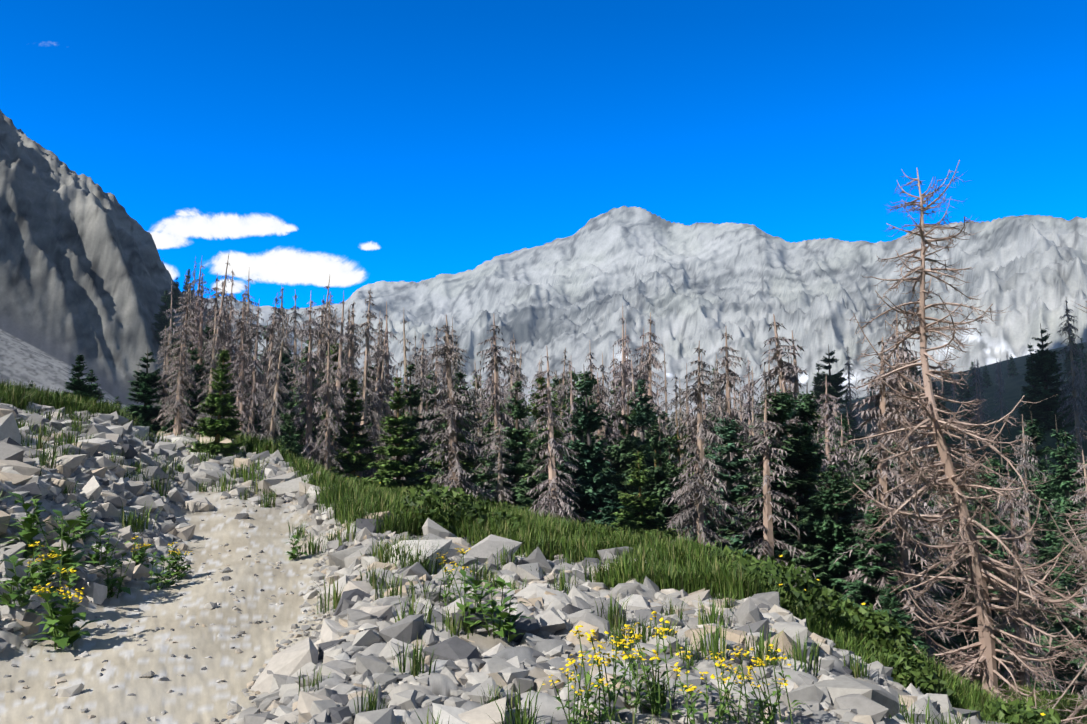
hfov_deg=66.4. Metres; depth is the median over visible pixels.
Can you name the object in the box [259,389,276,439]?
dead spruce
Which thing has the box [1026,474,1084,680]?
spruce
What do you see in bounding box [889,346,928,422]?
spruce
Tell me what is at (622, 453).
spruce
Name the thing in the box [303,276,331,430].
dead spruce
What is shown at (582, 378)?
spruce
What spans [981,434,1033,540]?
spruce
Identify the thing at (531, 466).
spruce
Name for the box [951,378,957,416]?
dead spruce
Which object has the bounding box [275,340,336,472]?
spruce
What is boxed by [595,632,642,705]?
wildflower
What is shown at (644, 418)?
spruce
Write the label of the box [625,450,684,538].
spruce
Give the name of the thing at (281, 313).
dead spruce
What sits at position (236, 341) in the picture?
dead spruce
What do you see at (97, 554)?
leafy plant
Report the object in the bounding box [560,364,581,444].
dead spruce
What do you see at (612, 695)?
wildflower
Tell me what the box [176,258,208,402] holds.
dead spruce
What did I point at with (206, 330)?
spruce
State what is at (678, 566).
grass tufts
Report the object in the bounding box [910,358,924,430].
spruce
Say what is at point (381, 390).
dead spruce
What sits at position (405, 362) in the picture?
dead spruce
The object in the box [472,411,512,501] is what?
spruce
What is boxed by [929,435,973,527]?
spruce
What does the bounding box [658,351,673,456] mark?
dead spruce
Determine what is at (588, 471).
spruce
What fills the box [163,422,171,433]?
spruce
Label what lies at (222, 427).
spruce
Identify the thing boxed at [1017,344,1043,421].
spruce
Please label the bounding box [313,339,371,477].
spruce
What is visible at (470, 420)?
spruce
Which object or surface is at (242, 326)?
dead spruce
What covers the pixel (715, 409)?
dead spruce
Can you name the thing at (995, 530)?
spruce
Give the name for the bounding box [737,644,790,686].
wildflower bloom
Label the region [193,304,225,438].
dead spruce
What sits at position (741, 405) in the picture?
dead spruce
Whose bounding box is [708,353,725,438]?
dead spruce
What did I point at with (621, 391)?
dead spruce
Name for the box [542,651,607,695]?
wildflower bloom
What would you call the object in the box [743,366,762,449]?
dead spruce
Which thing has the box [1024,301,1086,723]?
dead spruce
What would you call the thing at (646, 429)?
dead spruce
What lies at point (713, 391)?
spruce
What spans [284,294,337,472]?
dead spruce
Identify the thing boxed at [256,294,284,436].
dead spruce
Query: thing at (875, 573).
spruce
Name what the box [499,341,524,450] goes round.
dead spruce
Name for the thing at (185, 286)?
dead spruce
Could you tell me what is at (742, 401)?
dead spruce
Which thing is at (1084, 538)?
spruce
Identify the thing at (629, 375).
dead spruce
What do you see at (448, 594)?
wildflower
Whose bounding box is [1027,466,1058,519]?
spruce
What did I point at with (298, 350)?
dead spruce
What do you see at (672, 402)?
dead spruce
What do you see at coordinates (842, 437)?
dead spruce
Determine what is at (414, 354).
dead spruce
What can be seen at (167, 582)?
leafy plant
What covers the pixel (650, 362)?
dead spruce
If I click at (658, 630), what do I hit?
wildflower bloom
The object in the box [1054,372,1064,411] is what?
spruce
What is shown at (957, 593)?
spruce
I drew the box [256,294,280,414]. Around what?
dead spruce
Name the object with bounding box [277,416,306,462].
spruce
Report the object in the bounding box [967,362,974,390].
spruce
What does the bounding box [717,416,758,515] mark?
spruce
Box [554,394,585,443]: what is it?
spruce
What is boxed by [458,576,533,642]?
leafy plant
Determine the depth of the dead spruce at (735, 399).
84.75 m
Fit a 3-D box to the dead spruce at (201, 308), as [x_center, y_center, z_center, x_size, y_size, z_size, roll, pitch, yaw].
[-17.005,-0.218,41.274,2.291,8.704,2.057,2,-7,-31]
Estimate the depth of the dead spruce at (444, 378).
49.18 m
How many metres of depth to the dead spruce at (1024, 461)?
31.95 m
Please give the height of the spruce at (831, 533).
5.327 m
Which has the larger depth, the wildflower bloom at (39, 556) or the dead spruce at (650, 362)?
the dead spruce at (650, 362)
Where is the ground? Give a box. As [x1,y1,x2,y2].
[0,109,1086,723]
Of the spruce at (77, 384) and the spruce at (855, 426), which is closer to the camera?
the spruce at (77, 384)
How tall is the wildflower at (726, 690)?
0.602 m
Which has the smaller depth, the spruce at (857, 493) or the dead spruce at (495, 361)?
the dead spruce at (495, 361)
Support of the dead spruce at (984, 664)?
on the ground
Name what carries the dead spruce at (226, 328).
on the ground
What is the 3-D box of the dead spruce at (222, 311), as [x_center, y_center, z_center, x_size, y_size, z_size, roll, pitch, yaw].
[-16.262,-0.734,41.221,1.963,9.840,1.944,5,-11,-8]
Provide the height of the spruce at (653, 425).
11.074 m
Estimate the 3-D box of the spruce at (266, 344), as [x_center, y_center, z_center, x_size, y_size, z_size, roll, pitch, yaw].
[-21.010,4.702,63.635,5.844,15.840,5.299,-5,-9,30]
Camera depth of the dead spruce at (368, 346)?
40.88 m
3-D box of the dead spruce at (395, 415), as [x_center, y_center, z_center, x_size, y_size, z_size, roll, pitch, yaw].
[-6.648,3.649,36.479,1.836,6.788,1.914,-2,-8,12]
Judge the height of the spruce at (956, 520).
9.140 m
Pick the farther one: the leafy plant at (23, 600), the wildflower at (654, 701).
the leafy plant at (23, 600)
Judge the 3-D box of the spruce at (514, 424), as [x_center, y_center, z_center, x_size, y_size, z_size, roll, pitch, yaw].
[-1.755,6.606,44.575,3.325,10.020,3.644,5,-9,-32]
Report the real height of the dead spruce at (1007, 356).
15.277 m
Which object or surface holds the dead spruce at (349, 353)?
on the ground
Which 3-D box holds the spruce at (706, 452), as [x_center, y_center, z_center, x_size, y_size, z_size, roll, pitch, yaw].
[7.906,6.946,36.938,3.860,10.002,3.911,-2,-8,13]
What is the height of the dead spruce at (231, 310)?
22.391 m
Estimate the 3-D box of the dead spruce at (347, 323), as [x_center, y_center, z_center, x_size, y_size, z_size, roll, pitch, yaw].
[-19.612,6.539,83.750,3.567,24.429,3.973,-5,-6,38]
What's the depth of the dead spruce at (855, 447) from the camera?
81.53 m
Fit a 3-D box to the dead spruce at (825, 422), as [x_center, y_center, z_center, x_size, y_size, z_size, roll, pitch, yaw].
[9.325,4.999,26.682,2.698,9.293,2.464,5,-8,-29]
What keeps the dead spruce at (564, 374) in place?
on the ground
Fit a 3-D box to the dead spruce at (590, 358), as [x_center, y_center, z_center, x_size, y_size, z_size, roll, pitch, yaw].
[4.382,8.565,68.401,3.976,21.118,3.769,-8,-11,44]
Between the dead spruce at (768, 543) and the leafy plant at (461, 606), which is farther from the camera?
the dead spruce at (768, 543)
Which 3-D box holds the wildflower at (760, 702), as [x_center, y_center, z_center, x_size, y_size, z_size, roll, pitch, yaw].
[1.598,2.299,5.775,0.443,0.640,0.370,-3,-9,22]
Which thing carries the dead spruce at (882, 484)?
on the ground
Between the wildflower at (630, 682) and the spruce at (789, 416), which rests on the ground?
the spruce at (789, 416)
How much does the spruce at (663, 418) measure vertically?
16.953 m
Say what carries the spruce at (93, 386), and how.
on the ground
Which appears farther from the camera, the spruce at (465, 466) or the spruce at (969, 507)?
the spruce at (969, 507)
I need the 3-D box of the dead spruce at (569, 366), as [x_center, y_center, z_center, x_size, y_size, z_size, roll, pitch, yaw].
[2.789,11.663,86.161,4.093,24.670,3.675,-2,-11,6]
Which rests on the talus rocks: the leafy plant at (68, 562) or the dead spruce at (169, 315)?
the leafy plant at (68, 562)
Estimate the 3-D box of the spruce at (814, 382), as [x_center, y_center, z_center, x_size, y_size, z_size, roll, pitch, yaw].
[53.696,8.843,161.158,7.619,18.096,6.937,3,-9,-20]
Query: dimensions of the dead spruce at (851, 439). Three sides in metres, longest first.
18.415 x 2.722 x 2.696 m
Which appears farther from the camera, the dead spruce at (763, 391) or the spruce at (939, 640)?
the dead spruce at (763, 391)
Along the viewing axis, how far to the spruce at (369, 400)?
51.26 m
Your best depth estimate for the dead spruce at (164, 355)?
59.22 m
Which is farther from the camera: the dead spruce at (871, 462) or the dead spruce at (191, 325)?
the dead spruce at (191, 325)
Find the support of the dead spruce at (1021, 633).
on the ground
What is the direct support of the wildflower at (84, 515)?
on the talus rocks
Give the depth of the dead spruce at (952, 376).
423.55 m
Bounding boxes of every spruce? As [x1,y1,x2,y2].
[64,355,96,399]
[82,369,105,405]
[124,350,172,434]
[152,280,202,432]
[152,290,177,341]
[152,326,170,405]
[152,328,177,430]
[154,339,180,425]
[155,284,177,404]
[155,302,175,346]
[157,333,198,404]
[160,313,196,436]
[161,339,208,432]
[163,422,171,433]
[169,277,182,313]
[175,290,198,403]
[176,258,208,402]
[181,272,188,311]
[182,269,191,292]
[185,272,214,423]
[186,346,243,456]
[189,256,196,306]
[193,255,234,417]
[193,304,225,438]
[197,273,232,395]
[197,322,224,418]
[216,380,236,418]
[221,297,234,365]
[223,270,238,368]
[224,320,237,395]
[224,332,254,438]
[225,293,258,429]
[228,324,247,398]
[230,305,266,438]
[231,299,271,440]
[234,276,261,384]
[234,285,253,380]
[244,382,265,440]
[253,322,274,370]
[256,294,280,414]
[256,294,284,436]
[257,313,292,445]
[258,342,286,440]
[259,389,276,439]
[264,288,288,440]
[272,348,297,443]
[274,295,289,365]
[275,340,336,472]
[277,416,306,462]
[279,319,294,406]
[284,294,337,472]
[285,289,306,414]
[297,336,305,380]
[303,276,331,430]
[306,298,331,397]
[309,300,346,472]
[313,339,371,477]
[316,291,338,376]
[317,291,353,476]
[318,309,337,377]
[325,308,339,348]
[331,375,378,480]
[338,302,366,476]
[340,288,384,477]
[340,309,362,412]
[341,308,361,424]
[342,307,357,387]
[358,365,388,478]
[363,328,394,476]
[365,319,388,477]
[366,374,427,490]
[367,318,392,476]
[374,301,399,460]
[378,370,411,479]
[384,364,436,486]
[391,315,418,429]
[391,376,408,415]
[405,335,433,413]
[405,360,443,475]
[408,336,419,410]
[408,357,437,474]
[409,336,433,410]
[416,314,492,505]
[418,414,478,499]
[422,372,487,495]
[425,327,443,469]
[429,334,455,470]
[435,424,466,475]
[441,341,468,418]
[446,319,458,412]
[464,411,484,474]
[466,365,489,481]
[467,373,490,471]
[468,319,529,499]
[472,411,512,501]
[477,373,485,433]
[477,401,520,481]
[481,410,491,449]
[482,418,515,506]
[483,341,504,418]
[483,380,543,511]
[484,372,505,416]
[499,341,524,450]
[502,349,526,448]
[503,395,526,478]
[505,333,529,420]
[512,424,578,518]
[518,346,529,428]
[519,377,568,504]
[520,412,530,451]
[521,360,552,477]
[526,350,586,523]
[526,360,551,433]
[544,370,560,430]
[551,380,569,430]
[553,347,569,435]
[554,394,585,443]
[556,396,611,525]
[558,384,581,455]
[559,402,617,511]
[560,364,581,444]
[564,376,627,530]
[566,361,572,392]
[566,371,582,435]
[569,371,607,443]
[578,377,610,442]
[584,349,600,382]
[587,372,627,513]
[590,352,616,512]
[590,362,600,403]
[596,481,623,533]
[602,390,649,512]
[605,348,626,445]
[606,326,637,441]
[606,381,626,444]
[608,304,639,441]
[611,452,675,539]
[613,378,678,512]
[620,358,645,437]
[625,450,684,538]
[626,345,635,404]
[626,386,640,436]
[629,329,654,436]
[631,414,689,541]
[632,353,654,438]
[634,312,669,445]
[634,393,654,459]
[636,409,668,463]
[653,382,666,434]
[657,437,692,540]
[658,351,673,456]
[660,412,673,449]
[661,374,687,463]
[663,341,742,548]
[664,412,704,521]
[667,389,695,464]
[668,396,731,547]
[682,363,695,442]
[682,377,695,452]
[684,410,762,557]
[684,431,708,501]
[688,406,704,508]
[701,353,710,448]
[703,368,721,418]
[704,411,722,525]
[705,330,757,517]
[707,365,724,417]
[707,380,725,445]
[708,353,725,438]
[712,423,762,517]
[716,384,846,561]
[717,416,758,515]
[729,395,815,589]
[732,371,740,418]
[734,360,760,457]
[736,391,747,443]
[738,384,747,437]
[740,435,762,517]
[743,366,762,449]
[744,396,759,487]
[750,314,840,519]
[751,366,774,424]
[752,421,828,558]
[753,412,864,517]
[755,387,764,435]
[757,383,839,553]
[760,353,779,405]
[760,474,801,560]
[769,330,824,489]
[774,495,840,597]
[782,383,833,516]
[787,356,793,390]
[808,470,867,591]
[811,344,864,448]
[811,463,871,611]
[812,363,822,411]
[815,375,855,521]
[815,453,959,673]
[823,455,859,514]
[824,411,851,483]
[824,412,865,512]
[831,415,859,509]
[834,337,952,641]
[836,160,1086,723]
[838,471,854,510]
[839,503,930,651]
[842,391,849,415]
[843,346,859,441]
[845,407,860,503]
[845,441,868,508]
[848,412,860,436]
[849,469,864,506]
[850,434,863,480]
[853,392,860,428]
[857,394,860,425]
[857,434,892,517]
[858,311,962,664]
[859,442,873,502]
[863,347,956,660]
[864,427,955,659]
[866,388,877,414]
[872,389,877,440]
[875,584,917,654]
[886,359,893,427]
[886,368,917,435]
[888,439,957,662]
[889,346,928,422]
[892,476,941,660]
[907,507,971,674]
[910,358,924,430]
[916,367,933,459]
[917,491,946,556]
[923,436,958,573]
[924,530,952,601]
[925,381,950,431]
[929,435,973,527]
[934,489,955,548]
[934,519,1006,681]
[937,492,974,568]
[939,363,956,394]
[947,501,1038,673]
[948,456,1069,694]
[948,472,1012,604]
[950,365,956,389]
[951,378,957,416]
[955,374,967,400]
[959,435,984,521]
[960,384,977,429]
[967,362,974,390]
[969,359,986,427]
[970,370,978,394]
[972,363,989,427]
[980,455,1005,521]
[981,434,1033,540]
[982,365,993,387]
[989,462,1064,694]
[993,362,1007,417]
[994,470,1009,536]
[995,472,1053,676]
[998,362,1005,391]
[1001,476,1060,661]
[1005,414,1056,662]
[1006,354,1009,376]
[1007,356,1018,376]
[1008,500,1054,661]
[1014,413,1054,508]
[1016,323,1080,429]
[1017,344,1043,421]
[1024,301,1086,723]
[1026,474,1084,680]
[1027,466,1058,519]
[1031,414,1085,532]
[1033,432,1086,580]
[1034,493,1086,698]
[1037,475,1062,581]
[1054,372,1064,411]
[1055,300,1086,461]
[1055,356,1068,413]
[1062,503,1086,580]
[1063,341,1080,373]
[1064,330,1080,365]
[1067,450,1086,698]
[1072,425,1086,508]
[1075,338,1086,382]
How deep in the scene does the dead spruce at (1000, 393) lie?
264.53 m
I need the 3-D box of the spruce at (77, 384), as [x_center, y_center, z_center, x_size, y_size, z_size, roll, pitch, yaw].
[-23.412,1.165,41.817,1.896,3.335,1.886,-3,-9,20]
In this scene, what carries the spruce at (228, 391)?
on the ground
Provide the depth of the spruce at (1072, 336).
429.58 m
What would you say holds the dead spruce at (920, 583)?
on the ground
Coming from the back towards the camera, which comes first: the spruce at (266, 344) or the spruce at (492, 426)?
the spruce at (266, 344)
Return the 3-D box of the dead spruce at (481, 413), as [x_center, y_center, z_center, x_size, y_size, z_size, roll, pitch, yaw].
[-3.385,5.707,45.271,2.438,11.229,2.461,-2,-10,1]
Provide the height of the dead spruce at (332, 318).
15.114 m
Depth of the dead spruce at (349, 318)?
50.76 m
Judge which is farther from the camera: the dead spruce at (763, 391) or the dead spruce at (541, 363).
the dead spruce at (541, 363)
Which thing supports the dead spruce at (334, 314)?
on the ground
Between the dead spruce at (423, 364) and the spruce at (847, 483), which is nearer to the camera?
the spruce at (847, 483)
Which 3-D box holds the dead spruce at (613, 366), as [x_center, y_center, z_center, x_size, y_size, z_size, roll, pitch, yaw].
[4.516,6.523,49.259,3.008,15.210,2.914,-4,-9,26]
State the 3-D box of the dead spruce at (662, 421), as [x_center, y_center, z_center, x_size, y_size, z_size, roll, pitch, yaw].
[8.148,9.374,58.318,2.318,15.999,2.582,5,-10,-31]
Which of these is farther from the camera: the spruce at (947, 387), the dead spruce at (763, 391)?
the spruce at (947, 387)
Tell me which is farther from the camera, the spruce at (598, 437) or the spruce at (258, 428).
the spruce at (258, 428)
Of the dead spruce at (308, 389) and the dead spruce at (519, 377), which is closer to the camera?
the dead spruce at (308, 389)
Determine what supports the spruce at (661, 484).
on the ground
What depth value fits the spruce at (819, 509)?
20.47 m
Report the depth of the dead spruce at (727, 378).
27.81 m
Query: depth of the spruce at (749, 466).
40.46 m
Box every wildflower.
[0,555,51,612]
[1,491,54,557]
[14,543,66,592]
[23,569,103,649]
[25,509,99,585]
[69,500,100,541]
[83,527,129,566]
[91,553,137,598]
[125,539,154,567]
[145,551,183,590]
[164,545,197,578]
[286,531,310,559]
[437,551,469,603]
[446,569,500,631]
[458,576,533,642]
[552,656,602,723]
[564,631,635,723]
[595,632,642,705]
[622,613,686,721]
[669,654,730,723]
[704,650,754,723]
[743,649,805,723]
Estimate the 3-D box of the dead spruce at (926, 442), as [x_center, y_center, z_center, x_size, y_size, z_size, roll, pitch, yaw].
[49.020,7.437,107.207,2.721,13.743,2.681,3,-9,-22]
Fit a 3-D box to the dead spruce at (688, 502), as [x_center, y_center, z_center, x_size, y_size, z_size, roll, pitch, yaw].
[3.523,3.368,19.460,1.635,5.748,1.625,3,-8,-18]
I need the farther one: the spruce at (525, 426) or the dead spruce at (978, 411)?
the dead spruce at (978, 411)
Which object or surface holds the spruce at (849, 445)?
on the ground
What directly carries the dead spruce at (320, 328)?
on the ground
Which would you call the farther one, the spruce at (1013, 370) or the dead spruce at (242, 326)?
the spruce at (1013, 370)
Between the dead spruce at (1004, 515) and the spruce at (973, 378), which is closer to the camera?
the dead spruce at (1004, 515)
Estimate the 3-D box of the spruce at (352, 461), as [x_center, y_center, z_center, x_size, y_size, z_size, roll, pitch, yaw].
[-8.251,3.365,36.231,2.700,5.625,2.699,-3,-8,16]
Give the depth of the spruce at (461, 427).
32.14 m
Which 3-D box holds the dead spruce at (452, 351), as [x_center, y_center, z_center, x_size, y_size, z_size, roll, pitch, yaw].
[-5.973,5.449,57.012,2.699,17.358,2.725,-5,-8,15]
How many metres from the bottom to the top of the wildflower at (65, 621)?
0.786 m
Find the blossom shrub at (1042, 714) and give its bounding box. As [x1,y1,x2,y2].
[380,482,1044,715]
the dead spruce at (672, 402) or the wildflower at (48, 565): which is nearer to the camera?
the wildflower at (48, 565)
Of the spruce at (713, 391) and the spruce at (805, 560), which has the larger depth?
the spruce at (713, 391)
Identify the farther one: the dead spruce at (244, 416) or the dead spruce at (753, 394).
the dead spruce at (753, 394)
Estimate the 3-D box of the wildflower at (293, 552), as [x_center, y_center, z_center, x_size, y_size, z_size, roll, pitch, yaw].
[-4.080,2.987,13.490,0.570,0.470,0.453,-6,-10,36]
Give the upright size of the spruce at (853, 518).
5.916 m
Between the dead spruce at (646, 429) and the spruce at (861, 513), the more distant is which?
the dead spruce at (646, 429)
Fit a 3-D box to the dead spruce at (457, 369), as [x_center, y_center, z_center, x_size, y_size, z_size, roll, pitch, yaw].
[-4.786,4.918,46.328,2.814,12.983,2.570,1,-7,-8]
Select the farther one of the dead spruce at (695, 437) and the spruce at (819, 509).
the dead spruce at (695, 437)
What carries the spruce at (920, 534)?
on the ground
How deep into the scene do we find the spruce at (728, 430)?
22.19 m
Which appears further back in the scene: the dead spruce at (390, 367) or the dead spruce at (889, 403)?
the dead spruce at (889, 403)
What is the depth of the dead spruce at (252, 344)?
42.69 m
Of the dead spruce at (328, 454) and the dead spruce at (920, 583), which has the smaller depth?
the dead spruce at (920, 583)
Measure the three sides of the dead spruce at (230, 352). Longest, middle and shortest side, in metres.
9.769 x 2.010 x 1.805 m
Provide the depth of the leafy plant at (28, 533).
10.02 m
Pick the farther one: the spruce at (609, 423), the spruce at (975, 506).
the spruce at (609, 423)
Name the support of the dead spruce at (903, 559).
on the ground
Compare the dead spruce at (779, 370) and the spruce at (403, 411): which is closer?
the dead spruce at (779, 370)
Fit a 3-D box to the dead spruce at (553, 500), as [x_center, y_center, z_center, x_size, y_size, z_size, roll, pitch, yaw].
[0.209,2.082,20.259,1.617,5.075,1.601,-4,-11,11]
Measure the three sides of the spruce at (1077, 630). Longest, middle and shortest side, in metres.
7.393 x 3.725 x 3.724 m
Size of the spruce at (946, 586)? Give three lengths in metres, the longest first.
8.796 x 4.196 x 4.153 m
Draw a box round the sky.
[0,0,1086,308]
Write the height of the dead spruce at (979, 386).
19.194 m
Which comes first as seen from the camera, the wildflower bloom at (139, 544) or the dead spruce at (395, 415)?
the wildflower bloom at (139, 544)
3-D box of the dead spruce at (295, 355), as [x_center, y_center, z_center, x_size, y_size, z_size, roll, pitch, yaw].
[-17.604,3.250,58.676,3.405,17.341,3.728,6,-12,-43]
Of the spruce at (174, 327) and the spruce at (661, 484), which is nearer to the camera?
the spruce at (661, 484)
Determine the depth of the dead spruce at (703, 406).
83.68 m
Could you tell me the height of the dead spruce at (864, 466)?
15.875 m
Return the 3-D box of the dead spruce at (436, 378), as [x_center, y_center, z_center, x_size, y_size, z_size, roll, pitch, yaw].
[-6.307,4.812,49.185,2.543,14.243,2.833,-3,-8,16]
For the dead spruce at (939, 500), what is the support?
on the ground
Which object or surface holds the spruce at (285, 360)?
on the ground
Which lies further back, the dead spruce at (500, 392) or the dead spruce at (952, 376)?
the dead spruce at (952, 376)
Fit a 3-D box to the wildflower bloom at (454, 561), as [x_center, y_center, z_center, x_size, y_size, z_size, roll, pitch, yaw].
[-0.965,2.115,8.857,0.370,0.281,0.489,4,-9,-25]
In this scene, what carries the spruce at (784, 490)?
on the ground
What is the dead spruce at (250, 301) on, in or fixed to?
on the ground
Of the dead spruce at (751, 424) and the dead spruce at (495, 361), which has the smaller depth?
the dead spruce at (495, 361)
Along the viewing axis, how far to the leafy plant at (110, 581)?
10.34 m
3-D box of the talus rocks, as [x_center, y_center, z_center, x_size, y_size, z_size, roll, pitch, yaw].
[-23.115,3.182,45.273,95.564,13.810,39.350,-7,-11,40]
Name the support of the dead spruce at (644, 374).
on the ground
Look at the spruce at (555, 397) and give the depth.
59.62 m
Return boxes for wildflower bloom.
[27,541,60,566]
[32,567,84,604]
[131,536,150,551]
[168,542,193,558]
[436,548,472,573]
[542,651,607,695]
[563,625,644,670]
[592,630,644,659]
[615,611,676,659]
[670,647,733,692]
[705,646,754,685]
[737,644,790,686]
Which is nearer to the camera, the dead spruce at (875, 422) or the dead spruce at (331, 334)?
the dead spruce at (331, 334)
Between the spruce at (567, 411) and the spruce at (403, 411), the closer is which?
the spruce at (567, 411)
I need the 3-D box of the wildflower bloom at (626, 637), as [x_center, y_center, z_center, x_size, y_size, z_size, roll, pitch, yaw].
[0.555,2.063,6.009,0.422,0.243,0.355,6,-10,-36]
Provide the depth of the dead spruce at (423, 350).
48.21 m
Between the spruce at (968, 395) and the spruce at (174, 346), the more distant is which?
the spruce at (968, 395)
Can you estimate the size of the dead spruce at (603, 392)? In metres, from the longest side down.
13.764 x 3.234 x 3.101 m
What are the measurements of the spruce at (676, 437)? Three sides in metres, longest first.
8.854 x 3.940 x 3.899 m
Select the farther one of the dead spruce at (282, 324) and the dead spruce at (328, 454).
the dead spruce at (282, 324)
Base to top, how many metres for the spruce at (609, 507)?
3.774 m
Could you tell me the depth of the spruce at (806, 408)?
22.11 m
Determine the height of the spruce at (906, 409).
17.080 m
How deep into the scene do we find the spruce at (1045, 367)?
120.66 m
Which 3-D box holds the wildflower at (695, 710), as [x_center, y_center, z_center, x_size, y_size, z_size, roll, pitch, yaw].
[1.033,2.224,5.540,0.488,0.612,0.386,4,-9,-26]
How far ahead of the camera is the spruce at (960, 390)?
364.95 m
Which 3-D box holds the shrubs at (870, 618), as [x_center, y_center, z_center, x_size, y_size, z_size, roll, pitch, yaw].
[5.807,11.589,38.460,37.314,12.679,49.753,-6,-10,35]
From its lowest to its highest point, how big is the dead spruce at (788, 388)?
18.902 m
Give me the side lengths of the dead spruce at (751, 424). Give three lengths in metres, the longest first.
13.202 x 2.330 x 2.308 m
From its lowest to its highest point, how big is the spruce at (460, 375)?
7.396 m
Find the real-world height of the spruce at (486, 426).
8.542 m
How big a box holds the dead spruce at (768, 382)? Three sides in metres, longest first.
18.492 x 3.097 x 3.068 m
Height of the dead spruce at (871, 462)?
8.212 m
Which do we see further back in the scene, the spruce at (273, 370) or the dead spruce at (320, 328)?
the spruce at (273, 370)
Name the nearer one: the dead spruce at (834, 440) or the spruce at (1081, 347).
the dead spruce at (834, 440)
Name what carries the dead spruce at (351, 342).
on the ground
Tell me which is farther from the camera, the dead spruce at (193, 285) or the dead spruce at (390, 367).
the dead spruce at (193, 285)
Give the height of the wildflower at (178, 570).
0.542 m
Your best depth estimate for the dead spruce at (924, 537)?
24.30 m
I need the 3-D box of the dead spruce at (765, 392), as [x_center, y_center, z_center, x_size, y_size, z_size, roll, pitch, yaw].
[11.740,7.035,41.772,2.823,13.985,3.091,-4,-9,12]
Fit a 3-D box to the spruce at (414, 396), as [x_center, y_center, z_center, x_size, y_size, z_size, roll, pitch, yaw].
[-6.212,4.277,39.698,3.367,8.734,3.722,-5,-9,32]
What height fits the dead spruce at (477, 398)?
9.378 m
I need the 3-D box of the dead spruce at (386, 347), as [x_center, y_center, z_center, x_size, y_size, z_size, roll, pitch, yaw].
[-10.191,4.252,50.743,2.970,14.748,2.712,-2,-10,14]
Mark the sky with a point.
(357, 144)
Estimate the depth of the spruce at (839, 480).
30.92 m
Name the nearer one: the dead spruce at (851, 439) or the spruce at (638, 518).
the spruce at (638, 518)
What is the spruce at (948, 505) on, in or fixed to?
on the ground
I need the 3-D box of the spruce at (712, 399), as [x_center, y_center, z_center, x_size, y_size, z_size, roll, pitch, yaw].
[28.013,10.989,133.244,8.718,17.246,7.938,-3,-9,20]
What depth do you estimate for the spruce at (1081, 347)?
314.44 m
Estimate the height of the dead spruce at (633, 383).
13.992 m
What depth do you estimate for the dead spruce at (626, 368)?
49.60 m
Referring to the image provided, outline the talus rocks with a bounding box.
[0,399,1007,723]
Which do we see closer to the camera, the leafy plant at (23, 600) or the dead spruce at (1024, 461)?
the leafy plant at (23, 600)
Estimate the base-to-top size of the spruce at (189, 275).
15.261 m
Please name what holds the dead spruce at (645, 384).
on the ground
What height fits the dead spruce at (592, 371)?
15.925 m
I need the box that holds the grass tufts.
[0,378,1086,723]
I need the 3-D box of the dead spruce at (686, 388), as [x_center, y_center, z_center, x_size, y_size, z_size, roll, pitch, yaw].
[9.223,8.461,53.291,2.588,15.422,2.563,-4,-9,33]
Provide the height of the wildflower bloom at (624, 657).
0.302 m
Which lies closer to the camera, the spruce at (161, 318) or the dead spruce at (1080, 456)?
the dead spruce at (1080, 456)
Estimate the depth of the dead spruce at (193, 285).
305.22 m
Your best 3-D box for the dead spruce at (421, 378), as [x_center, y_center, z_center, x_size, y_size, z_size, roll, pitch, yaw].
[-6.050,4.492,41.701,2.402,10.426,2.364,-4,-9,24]
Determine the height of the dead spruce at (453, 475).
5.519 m
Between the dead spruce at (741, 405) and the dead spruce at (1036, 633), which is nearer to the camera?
the dead spruce at (1036, 633)
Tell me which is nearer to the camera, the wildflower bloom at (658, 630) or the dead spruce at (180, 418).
the wildflower bloom at (658, 630)
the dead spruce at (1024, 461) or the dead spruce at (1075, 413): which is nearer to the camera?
the dead spruce at (1024, 461)
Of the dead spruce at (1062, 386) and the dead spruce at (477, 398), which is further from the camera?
the dead spruce at (1062, 386)
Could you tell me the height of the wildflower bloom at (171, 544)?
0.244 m
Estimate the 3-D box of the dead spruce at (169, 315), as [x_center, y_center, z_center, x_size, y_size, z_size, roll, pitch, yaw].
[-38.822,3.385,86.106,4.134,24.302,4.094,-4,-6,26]
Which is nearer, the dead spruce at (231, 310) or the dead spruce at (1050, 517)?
the dead spruce at (1050, 517)
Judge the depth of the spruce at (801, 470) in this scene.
22.72 m
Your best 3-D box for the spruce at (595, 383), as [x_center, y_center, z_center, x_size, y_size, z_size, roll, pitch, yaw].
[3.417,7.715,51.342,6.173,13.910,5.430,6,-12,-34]
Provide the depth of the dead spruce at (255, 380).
38.68 m
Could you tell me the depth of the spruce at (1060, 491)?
54.29 m
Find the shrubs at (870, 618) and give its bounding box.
[344,474,1061,723]
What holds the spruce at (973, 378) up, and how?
on the ground
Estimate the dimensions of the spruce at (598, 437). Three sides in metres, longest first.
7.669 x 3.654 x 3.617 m
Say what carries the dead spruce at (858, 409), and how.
on the ground
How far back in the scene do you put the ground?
302.74 m
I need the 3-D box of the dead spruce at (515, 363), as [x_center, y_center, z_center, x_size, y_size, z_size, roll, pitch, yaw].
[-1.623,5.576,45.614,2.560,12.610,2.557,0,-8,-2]
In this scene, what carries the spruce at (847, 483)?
on the ground
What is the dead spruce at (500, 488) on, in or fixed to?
on the ground
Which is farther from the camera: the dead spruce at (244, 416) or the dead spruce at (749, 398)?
the dead spruce at (749, 398)
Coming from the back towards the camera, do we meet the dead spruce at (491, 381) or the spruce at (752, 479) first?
the dead spruce at (491, 381)

